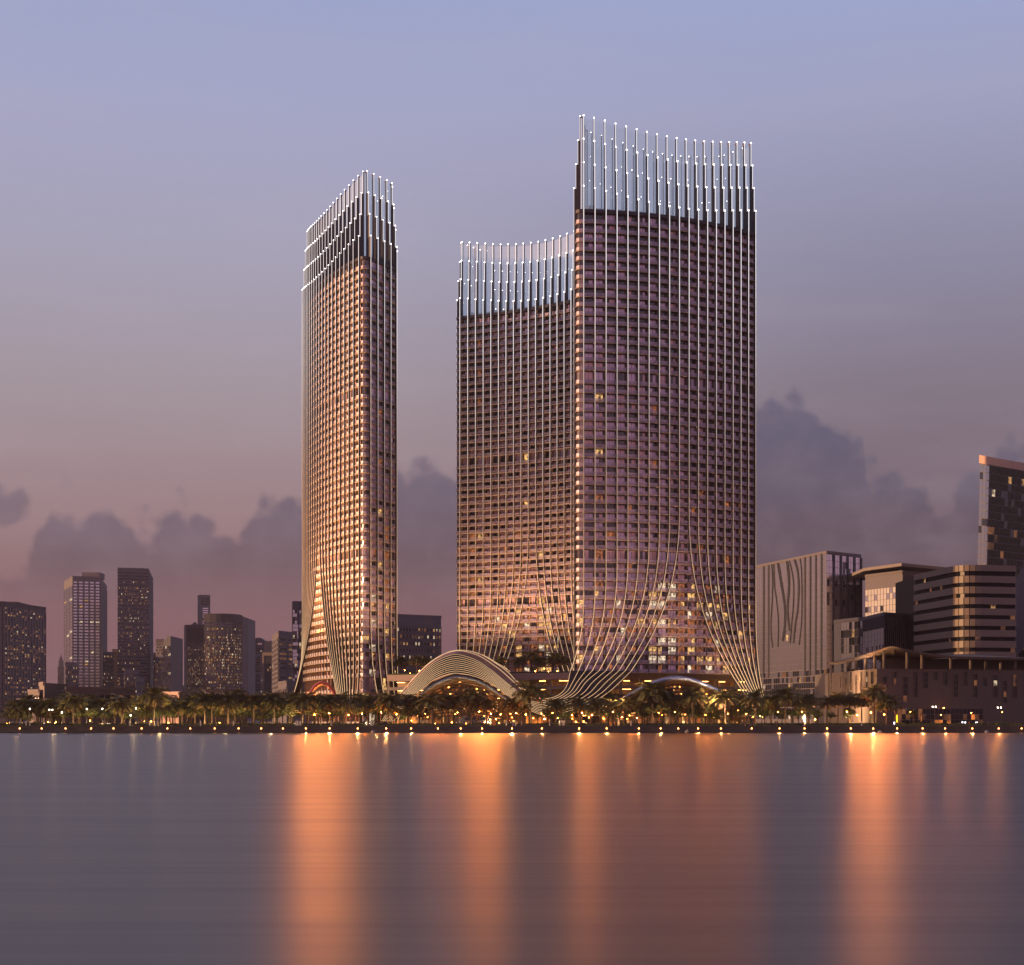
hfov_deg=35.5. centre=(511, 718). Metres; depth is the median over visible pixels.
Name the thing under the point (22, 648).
ribbed tower
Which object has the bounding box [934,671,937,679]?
slot window
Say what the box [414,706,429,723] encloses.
leafy tree
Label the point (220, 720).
flat hall
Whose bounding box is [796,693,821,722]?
palm tree
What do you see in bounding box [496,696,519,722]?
palm tree
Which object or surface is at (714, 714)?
leafy tree
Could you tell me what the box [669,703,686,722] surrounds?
palm tree
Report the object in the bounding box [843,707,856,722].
leafy tree
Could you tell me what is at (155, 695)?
palm tree
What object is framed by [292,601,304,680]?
round glass tower
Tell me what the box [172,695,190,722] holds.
palm tree
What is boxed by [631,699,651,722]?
palm tree
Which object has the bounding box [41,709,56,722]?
leafy tree
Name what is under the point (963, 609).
banded office
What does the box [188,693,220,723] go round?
palm tree
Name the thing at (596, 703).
leafy tree
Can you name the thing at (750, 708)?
leafy tree
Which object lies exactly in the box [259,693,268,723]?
palm tree
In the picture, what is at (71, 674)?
stepped block
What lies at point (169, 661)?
angular tower
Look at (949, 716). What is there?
shop window
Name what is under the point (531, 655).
palm tree
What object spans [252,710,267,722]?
leafy tree
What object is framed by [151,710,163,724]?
leafy tree
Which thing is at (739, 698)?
palm tree
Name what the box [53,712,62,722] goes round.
leafy tree
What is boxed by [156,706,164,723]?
leafy tree
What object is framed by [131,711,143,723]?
leafy tree
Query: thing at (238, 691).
palm tree
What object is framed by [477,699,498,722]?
palm tree
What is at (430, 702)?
palm tree
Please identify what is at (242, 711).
leafy tree
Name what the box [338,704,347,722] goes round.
leafy tree
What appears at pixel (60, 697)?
palm tree
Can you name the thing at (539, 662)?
palm tree
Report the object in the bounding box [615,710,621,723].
leafy tree
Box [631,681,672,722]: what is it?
palm tree
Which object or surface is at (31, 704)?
palm tree
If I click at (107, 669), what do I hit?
brick block
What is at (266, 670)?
framed block
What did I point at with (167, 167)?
sky
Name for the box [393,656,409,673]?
palm tree
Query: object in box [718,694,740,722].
palm tree
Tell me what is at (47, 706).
palm tree
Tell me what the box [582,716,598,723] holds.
shop window
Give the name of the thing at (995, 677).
slot window
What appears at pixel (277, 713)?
leafy tree
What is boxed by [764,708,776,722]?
leafy tree
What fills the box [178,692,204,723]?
dark pavilion
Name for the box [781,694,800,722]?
palm tree
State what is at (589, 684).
arched canopy
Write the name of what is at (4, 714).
leafy tree
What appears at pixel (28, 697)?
palm tree
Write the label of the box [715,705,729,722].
palm tree
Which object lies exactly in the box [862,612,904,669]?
dark glass cube
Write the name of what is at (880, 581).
roofed glass block
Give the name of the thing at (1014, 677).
slot window
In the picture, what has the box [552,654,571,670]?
palm tree
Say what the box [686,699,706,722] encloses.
palm tree
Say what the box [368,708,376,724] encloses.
leafy tree
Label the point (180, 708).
palm tree
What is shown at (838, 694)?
palm tree
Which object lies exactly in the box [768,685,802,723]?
palm tree
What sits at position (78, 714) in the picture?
leafy tree
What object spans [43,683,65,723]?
long hall
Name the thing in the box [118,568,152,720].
concrete tower
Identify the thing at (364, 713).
leafy tree
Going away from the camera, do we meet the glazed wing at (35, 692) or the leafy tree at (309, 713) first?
the leafy tree at (309, 713)
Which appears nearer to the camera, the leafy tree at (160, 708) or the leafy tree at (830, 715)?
the leafy tree at (830, 715)
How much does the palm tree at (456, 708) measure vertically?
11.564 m
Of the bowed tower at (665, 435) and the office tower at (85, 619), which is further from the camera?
the office tower at (85, 619)
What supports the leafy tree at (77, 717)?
on the promenade
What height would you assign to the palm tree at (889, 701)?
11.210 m
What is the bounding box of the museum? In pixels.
[815,646,1023,724]
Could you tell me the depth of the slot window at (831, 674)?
646.86 m
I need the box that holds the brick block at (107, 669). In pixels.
[102,651,113,686]
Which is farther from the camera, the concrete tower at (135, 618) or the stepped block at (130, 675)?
the concrete tower at (135, 618)
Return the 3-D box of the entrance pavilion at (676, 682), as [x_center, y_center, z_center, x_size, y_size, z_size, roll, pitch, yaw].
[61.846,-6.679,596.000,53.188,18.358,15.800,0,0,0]
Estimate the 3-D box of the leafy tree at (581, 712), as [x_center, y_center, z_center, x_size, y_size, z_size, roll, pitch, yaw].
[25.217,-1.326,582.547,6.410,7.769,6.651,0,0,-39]
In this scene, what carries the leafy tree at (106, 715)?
on the promenade
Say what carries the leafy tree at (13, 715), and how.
on the promenade
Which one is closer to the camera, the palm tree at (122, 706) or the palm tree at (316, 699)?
the palm tree at (122, 706)
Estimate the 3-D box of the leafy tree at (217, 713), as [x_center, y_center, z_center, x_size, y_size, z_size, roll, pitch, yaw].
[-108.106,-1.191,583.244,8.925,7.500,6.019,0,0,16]
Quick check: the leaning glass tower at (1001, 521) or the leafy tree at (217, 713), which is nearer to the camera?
the leafy tree at (217, 713)
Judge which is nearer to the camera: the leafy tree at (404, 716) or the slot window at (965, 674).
the leafy tree at (404, 716)
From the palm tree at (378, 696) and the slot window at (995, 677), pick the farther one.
the slot window at (995, 677)
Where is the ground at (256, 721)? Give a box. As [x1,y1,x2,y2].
[9,720,789,724]
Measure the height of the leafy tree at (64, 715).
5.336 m
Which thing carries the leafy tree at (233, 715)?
on the promenade
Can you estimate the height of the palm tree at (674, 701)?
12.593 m
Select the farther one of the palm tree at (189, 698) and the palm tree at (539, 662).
the palm tree at (539, 662)
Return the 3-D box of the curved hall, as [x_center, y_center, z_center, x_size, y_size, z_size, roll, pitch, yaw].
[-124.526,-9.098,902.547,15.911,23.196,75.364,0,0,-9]
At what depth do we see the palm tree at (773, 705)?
574.92 m
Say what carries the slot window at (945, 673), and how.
in the museum
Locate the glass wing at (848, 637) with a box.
[834,617,862,672]
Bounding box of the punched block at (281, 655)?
[272,631,291,721]
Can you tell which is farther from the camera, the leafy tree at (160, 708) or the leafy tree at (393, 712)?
the leafy tree at (160, 708)
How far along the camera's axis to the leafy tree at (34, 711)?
591.66 m
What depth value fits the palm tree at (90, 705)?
595.01 m
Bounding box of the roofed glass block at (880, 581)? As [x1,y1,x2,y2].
[848,563,946,615]
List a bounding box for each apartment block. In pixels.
[112,649,117,686]
[135,677,144,720]
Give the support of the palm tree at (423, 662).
on the podium
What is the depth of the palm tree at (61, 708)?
584.96 m
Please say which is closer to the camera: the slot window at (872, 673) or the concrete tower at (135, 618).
the slot window at (872, 673)
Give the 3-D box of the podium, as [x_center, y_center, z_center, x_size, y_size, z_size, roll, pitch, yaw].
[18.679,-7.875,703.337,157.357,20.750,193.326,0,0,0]
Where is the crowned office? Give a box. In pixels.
[184,622,203,691]
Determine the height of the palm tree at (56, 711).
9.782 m
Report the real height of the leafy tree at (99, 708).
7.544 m
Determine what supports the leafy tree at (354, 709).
on the promenade
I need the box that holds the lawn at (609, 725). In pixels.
[151,725,896,725]
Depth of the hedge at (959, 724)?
564.05 m
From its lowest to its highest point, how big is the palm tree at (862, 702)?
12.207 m
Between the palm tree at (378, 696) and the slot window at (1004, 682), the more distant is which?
the slot window at (1004, 682)
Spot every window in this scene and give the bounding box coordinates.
[410,716,417,723]
[465,717,490,719]
[532,716,549,723]
[553,717,570,723]
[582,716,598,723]
[746,716,751,723]
[830,673,832,690]
[839,676,841,687]
[849,672,851,689]
[855,675,856,693]
[860,671,862,691]
[865,671,867,686]
[871,671,873,683]
[882,676,886,690]
[893,671,896,684]
[894,709,982,724]
[902,677,907,701]
[914,671,917,696]
[923,671,928,688]
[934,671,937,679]
[944,672,947,684]
[953,674,957,696]
[963,672,967,685]
[973,674,977,696]
[983,678,986,685]
[993,675,997,697]
[1003,681,1006,701]
[1012,675,1016,697]
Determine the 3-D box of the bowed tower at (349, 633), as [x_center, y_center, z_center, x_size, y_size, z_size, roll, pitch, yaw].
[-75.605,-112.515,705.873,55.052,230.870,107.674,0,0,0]
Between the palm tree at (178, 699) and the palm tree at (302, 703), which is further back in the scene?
the palm tree at (178, 699)
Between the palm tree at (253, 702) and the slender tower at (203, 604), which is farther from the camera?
the slender tower at (203, 604)
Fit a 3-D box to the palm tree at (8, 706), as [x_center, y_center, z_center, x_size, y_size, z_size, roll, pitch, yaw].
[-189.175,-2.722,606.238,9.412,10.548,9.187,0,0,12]
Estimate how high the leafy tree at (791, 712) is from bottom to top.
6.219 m
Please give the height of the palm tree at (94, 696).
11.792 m
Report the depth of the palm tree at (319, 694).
588.91 m
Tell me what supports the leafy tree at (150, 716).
on the promenade
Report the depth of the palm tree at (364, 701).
577.38 m
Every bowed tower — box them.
[294,171,397,724]
[456,234,573,671]
[570,115,763,703]
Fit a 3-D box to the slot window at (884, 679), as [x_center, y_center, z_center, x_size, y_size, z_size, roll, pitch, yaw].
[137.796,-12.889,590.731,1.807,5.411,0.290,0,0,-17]
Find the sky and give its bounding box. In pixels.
[0,0,1023,702]
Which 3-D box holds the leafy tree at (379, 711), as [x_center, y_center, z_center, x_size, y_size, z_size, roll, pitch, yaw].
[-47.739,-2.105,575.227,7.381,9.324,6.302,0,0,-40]
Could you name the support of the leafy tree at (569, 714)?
on the promenade
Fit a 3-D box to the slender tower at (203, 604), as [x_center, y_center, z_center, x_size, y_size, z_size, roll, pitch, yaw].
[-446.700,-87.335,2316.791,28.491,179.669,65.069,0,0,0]
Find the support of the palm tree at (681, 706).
on the promenade
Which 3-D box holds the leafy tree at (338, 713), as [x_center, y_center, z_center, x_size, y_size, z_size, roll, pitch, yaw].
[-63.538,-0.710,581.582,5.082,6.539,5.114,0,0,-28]
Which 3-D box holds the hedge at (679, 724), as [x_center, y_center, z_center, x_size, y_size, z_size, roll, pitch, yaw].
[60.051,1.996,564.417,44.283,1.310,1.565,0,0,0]
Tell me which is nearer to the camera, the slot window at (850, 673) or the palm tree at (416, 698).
the palm tree at (416, 698)
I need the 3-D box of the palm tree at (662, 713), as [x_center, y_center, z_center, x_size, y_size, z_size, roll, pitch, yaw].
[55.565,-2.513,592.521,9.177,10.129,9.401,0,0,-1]
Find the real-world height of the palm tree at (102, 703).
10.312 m
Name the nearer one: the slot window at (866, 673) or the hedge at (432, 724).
the hedge at (432, 724)
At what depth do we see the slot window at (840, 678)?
634.66 m
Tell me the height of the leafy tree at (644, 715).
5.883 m
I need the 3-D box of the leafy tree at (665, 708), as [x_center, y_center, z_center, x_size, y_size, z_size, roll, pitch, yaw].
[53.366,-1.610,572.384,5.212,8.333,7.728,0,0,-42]
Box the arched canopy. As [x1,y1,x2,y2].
[382,650,630,724]
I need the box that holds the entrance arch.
[309,681,335,694]
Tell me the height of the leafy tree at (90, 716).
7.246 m
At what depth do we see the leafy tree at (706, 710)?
573.00 m
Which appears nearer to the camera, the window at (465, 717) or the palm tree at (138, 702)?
the palm tree at (138, 702)
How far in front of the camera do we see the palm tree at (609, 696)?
588.17 m
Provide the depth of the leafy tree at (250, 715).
589.57 m
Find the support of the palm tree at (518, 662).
on the podium
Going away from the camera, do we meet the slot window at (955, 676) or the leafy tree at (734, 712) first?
the leafy tree at (734, 712)
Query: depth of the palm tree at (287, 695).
575.54 m
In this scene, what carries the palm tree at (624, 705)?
on the promenade
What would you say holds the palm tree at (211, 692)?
on the promenade
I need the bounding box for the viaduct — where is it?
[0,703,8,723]
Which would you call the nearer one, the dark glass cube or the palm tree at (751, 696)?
the palm tree at (751, 696)
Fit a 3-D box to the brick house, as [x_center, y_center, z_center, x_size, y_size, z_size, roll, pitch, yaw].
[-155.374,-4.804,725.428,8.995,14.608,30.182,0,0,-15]
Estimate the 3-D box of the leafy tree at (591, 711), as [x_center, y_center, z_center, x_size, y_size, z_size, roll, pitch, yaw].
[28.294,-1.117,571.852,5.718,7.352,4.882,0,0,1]
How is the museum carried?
on the ground at (256, 721)
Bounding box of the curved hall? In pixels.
[277,680,304,722]
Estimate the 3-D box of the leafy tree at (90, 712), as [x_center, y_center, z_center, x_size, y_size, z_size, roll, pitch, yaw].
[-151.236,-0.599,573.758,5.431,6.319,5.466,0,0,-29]
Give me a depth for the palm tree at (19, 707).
586.43 m
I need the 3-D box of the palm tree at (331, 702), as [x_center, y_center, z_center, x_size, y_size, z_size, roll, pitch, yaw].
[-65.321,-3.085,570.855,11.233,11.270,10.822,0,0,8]
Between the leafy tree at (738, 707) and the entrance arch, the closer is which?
the leafy tree at (738, 707)
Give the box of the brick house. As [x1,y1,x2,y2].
[160,691,181,723]
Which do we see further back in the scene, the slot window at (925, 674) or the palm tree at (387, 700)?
the slot window at (925, 674)
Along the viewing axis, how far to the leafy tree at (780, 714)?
585.76 m
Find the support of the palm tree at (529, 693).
on the promenade
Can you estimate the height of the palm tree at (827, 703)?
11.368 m
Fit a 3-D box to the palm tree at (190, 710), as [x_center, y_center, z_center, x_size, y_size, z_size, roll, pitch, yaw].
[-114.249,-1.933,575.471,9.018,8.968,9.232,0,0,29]
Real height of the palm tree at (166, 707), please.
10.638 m
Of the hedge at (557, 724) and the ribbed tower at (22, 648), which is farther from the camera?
the ribbed tower at (22, 648)
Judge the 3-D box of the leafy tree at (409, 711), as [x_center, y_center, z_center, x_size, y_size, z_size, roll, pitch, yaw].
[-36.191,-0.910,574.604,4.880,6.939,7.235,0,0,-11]
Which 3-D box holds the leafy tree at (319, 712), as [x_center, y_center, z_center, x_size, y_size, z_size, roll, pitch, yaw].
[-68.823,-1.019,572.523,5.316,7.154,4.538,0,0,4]
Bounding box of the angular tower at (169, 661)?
[156,636,182,720]
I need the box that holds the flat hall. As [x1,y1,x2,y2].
[204,690,246,723]
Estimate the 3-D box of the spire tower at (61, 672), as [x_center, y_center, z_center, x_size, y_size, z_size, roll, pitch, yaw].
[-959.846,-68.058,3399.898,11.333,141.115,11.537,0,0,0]
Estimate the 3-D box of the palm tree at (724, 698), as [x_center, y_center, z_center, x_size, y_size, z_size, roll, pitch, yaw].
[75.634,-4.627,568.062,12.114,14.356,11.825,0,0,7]
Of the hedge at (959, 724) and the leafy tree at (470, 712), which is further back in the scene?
the leafy tree at (470, 712)
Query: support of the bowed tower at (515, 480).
on the podium
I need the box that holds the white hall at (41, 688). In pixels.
[39,682,45,721]
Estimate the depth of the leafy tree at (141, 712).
579.36 m
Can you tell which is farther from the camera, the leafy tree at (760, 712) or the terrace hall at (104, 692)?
the terrace hall at (104, 692)
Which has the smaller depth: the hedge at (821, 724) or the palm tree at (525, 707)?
the hedge at (821, 724)
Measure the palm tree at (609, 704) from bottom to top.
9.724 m
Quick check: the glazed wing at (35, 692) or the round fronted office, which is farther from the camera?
the round fronted office
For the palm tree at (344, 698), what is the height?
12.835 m
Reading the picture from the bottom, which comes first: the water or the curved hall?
the water
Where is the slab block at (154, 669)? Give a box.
[153,652,155,719]
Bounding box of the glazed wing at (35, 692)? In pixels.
[27,689,39,722]
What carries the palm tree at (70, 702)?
on the promenade
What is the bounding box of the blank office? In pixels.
[398,614,441,673]
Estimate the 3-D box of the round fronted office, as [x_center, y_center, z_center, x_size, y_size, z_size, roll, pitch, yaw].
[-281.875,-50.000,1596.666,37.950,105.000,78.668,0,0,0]
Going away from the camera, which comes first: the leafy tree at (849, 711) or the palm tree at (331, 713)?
the leafy tree at (849, 711)
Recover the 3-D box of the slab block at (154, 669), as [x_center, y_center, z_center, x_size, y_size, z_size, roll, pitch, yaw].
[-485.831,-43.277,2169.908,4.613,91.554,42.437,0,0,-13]
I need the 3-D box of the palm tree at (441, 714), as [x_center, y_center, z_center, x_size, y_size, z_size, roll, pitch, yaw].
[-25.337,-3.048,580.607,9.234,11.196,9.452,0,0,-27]
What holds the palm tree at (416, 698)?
on the promenade
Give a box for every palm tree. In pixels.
[2,698,17,722]
[3,698,28,722]
[12,698,35,722]
[18,694,38,699]
[26,698,39,721]
[33,696,59,723]
[50,700,59,723]
[52,694,68,722]
[53,699,72,722]
[57,690,89,723]
[68,699,92,722]
[81,698,100,722]
[87,694,101,720]
[90,698,112,722]
[104,693,139,722]
[130,694,147,721]
[134,697,158,723]
[136,686,171,724]
[160,698,182,722]
[162,694,177,722]
[170,699,191,722]
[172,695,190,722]
[183,694,195,723]
[184,702,206,723]
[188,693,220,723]
[205,691,223,722]
[212,691,245,723]
[223,688,247,722]
[238,693,265,722]
[258,691,289,722]
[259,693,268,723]
[281,692,295,722]
[285,691,318,723]
[307,694,324,723]
[313,693,328,722]
[316,694,344,722]
[325,695,337,722]
[332,691,354,723]
[346,694,370,723]
[355,696,375,723]
[366,692,382,723]
[374,692,403,722]
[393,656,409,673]
[397,694,416,722]
[407,655,424,672]
[407,693,426,722]
[415,693,447,722]
[417,657,431,667]
[435,697,445,722]
[437,694,459,723]
[444,695,467,723]
[456,688,485,723]
[464,697,486,722]
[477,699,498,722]
[493,655,509,666]
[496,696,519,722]
[507,700,533,722]
[509,656,527,671]
[509,679,550,723]
[520,649,541,671]
[530,656,547,671]
[542,650,563,671]
[544,698,567,722]
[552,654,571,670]
[566,694,591,723]
[598,692,620,723]
[601,699,621,724]
[611,697,635,722]
[617,693,636,722]
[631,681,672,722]
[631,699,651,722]
[655,700,671,722]
[661,691,680,722]
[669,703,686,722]
[671,694,687,722]
[678,686,709,723]
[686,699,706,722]
[704,694,717,722]
[708,686,741,723]
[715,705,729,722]
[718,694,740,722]
[733,696,748,723]
[739,688,770,723]
[759,695,780,723]
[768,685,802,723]
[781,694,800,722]
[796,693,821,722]
[817,694,839,722]
[828,691,849,722]
[839,692,860,722]
[850,693,872,720]
[859,683,887,722]
[870,694,902,724]
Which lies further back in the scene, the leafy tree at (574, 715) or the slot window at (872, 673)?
the slot window at (872, 673)
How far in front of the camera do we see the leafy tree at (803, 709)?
573.25 m
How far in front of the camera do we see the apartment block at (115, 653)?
2087.18 m
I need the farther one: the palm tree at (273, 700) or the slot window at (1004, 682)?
the slot window at (1004, 682)
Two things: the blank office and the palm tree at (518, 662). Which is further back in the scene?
the blank office
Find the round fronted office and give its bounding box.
[204,613,254,720]
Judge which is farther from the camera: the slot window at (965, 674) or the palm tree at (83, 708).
the slot window at (965, 674)
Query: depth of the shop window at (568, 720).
617.92 m
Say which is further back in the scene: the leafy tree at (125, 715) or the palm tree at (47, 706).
the palm tree at (47, 706)
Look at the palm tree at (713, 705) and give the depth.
591.62 m
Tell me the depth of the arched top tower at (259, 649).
2394.78 m
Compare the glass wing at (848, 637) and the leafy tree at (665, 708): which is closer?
the leafy tree at (665, 708)
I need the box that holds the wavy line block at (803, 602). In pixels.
[756,551,861,722]
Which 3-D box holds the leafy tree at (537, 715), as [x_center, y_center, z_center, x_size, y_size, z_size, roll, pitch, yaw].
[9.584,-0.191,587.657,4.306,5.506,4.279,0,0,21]
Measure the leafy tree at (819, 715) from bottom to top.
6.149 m
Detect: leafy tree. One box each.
[1,711,8,722]
[8,707,27,722]
[23,713,33,721]
[32,704,43,722]
[36,709,48,723]
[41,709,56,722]
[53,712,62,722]
[59,711,68,722]
[70,710,83,722]
[74,711,81,722]
[82,706,97,722]
[83,709,97,719]
[94,705,101,723]
[99,712,110,722]
[107,711,117,722]
[123,713,129,722]
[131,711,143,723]
[136,709,150,723]
[143,711,155,723]
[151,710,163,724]
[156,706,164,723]
[163,709,175,723]
[196,707,203,722]
[206,709,227,723]
[229,711,239,720]
[236,707,250,720]
[247,710,256,720]
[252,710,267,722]
[265,711,283,722]
[269,706,281,716]
[282,704,296,722]
[304,709,313,723]
[313,707,326,722]
[323,709,335,722]
[332,708,343,722]
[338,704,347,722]
[347,703,365,722]
[352,709,368,717]
[368,702,386,722]
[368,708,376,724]
[385,706,404,722]
[399,706,406,722]
[404,707,417,722]
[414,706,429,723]
[466,710,474,716]
[532,711,543,722]
[541,709,553,722]
[546,712,561,722]
[557,711,572,723]
[565,709,577,722]
[575,707,587,722]
[583,705,598,723]
[588,697,604,722]
[598,708,615,722]
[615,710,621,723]
[639,711,648,722]
[643,702,655,720]
[653,703,670,723]
[668,708,682,717]
[684,705,703,722]
[700,705,713,723]
[706,709,722,722]
[728,710,737,720]
[735,705,745,722]
[739,707,756,724]
[746,706,753,724]
[754,707,769,722]
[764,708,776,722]
[774,708,788,722]
[784,709,799,723]
[794,703,819,723]
[812,710,822,723]
[824,712,835,722]
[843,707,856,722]
[907,709,918,722]
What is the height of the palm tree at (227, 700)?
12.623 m
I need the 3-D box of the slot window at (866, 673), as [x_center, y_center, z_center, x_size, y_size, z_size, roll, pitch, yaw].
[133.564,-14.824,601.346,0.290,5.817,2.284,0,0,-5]
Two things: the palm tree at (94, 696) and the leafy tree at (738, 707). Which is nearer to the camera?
the leafy tree at (738, 707)
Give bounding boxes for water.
[0,733,1023,964]
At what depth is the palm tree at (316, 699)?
582.34 m
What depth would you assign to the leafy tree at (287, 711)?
570.72 m
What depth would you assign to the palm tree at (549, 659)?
631.92 m
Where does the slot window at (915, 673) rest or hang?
in the museum
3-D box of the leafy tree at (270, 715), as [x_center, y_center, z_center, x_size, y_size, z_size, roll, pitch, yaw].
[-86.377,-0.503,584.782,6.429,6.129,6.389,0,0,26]
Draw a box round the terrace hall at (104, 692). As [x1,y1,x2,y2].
[65,687,135,723]
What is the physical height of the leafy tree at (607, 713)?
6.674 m
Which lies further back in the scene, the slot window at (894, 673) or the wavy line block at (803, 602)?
the wavy line block at (803, 602)
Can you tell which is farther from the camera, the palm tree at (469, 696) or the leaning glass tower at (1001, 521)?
the leaning glass tower at (1001, 521)
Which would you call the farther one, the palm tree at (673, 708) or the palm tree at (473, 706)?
the palm tree at (673, 708)
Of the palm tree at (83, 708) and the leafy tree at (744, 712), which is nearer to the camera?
the leafy tree at (744, 712)
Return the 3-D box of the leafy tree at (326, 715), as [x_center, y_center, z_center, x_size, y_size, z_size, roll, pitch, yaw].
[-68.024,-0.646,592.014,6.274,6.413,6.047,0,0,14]
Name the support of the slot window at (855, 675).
in the museum
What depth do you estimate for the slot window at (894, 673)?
592.00 m
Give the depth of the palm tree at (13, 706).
585.58 m
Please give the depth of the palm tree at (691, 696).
568.77 m
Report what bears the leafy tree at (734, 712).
on the promenade
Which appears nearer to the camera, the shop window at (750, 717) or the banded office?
the shop window at (750, 717)
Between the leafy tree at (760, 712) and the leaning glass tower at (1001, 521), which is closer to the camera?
the leafy tree at (760, 712)
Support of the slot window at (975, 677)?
in the museum
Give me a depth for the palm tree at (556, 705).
575.93 m
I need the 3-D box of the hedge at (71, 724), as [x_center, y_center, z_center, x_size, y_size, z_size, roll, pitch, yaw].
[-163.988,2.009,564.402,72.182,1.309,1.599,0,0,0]
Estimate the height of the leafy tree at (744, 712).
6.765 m
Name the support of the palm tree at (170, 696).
on the promenade
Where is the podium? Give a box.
[387,671,754,723]
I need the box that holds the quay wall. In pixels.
[0,726,1023,732]
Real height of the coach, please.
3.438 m
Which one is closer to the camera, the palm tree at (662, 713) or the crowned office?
the palm tree at (662, 713)
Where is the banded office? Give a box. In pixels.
[895,565,1015,658]
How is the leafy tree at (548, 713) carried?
on the promenade
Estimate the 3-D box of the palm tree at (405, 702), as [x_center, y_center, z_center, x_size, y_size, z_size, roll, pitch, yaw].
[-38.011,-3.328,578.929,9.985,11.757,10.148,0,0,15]
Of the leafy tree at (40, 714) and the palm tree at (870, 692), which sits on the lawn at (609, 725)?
the palm tree at (870, 692)
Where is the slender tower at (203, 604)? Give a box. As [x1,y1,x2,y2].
[197,595,209,624]
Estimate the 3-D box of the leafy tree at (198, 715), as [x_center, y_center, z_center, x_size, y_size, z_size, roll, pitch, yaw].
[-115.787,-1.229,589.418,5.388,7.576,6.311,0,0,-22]
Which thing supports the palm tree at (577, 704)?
on the promenade
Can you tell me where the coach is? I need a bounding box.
[456,716,491,723]
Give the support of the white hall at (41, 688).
on the ground at (256, 721)
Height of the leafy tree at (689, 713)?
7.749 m
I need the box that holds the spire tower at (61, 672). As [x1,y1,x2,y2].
[58,656,63,683]
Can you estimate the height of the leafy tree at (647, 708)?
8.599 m
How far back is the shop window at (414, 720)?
646.23 m
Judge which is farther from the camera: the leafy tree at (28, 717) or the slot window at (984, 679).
the slot window at (984, 679)
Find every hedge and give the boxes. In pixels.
[0,723,149,725]
[161,723,364,725]
[376,723,489,725]
[500,723,607,725]
[619,723,743,725]
[755,723,885,725]
[896,723,1023,725]
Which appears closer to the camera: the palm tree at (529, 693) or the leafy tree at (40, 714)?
the palm tree at (529, 693)
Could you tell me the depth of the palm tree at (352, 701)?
583.78 m
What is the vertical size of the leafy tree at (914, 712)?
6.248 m
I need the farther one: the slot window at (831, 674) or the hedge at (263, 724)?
the slot window at (831, 674)
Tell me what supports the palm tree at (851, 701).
on the promenade
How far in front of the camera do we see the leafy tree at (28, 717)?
581.09 m
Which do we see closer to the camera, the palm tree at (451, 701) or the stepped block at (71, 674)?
the palm tree at (451, 701)
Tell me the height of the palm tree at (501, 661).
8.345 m
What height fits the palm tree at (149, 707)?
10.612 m
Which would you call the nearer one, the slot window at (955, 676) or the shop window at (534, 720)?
the slot window at (955, 676)
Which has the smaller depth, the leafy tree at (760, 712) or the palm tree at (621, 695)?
the leafy tree at (760, 712)
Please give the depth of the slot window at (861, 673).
608.11 m
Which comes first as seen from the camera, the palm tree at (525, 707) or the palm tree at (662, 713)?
the palm tree at (525, 707)
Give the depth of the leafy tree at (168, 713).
576.42 m
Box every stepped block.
[65,662,78,686]
[124,669,139,687]
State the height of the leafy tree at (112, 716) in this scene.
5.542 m
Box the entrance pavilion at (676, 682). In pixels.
[606,676,745,724]
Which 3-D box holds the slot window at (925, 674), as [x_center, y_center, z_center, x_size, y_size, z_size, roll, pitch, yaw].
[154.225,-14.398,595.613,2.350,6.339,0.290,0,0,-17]
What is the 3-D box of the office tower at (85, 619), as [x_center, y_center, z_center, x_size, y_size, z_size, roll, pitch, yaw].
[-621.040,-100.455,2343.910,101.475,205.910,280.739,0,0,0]
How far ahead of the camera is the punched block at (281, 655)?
1110.57 m
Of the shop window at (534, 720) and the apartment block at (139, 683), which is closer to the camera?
the shop window at (534, 720)
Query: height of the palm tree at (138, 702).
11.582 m
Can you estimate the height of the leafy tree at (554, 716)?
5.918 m
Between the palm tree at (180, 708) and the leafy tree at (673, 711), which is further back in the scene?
the leafy tree at (673, 711)
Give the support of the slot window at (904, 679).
in the museum
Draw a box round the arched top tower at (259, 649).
[255,638,265,719]
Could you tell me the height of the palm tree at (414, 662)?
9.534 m
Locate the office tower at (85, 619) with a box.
[64,572,106,686]
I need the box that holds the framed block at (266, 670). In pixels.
[262,641,271,719]
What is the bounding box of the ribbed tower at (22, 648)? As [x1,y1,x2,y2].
[0,601,45,720]
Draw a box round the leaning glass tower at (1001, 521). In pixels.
[977,455,1023,656]

